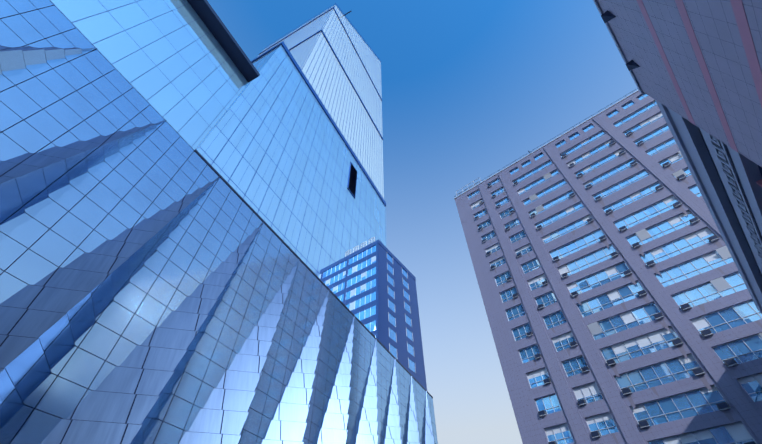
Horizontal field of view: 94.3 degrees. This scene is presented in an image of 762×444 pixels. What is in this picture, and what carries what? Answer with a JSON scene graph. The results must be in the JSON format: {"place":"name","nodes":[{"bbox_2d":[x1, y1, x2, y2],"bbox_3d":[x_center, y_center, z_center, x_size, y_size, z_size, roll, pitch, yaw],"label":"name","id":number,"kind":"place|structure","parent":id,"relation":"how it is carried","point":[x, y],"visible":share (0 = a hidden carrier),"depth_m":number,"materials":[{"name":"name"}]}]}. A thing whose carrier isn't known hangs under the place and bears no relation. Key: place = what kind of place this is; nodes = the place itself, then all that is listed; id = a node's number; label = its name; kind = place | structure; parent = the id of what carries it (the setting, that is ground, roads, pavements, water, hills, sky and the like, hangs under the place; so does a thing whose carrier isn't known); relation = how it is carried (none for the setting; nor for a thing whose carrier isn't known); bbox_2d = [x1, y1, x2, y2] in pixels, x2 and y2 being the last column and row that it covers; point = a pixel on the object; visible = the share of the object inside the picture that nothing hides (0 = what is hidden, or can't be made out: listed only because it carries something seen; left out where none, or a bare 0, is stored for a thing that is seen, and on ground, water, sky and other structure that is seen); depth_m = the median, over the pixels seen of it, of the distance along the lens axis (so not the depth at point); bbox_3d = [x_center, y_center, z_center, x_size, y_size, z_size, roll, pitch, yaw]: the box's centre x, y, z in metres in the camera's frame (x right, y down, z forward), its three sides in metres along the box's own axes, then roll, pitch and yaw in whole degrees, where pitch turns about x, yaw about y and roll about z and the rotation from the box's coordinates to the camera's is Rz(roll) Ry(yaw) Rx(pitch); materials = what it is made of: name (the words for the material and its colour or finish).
{"place":"outdoors","nodes":[
{"label":"outdoors","id":0,"kind":"place"},
{"bbox_2d":[207,0,637,443],"label":"sky","id":1,"kind":"structure","parent":0,"point":[469,88],"materials":[{"name":"blue"}]},
{"bbox_2d":[454,88,761,443],"bbox_3d":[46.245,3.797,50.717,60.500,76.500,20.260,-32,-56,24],"label":"slab building","id":2,"kind":"structure","parent":0,"point":[619,305],"depth_m":45.60,"materials":[{"name":"concrete"}]},
{"label":"ground","id":3,"kind":"structure","parent":0,"visible":0},
{"bbox_2d":[0,0,437,443],"bbox_3d":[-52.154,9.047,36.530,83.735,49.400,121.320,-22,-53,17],"label":"glass building","id":4,"kind":"structure","parent":3,"relation":"on","point":[161,282],"depth_m":24.92,"materials":[{"name":"blue glass"}]},
{"bbox_2d":[196,3,385,276],"bbox_3d":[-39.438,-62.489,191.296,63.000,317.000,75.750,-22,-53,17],"label":"tower","id":5,"kind":"structure","parent":4,"relation":"on","point":[289,148],"depth_m":109.61,"materials":[{"name":"blue glass"}]},
{"bbox_2d":[319,237,426,389],"bbox_3d":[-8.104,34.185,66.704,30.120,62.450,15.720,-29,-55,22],"label":"office building","id":6,"kind":"structure","parent":3,"relation":"on","point":[372,287],"depth_m":72.68,"materials":[{"name":"blue glass"}]},
{"bbox_2d":[593,0,761,313],"bbox_3d":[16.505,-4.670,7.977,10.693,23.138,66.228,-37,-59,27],"label":"stone building","id":7,"kind":"structure","parent":3,"relation":"on","point":[694,67],"depth_m":15.27,"materials":[{"name":"grey stone"}]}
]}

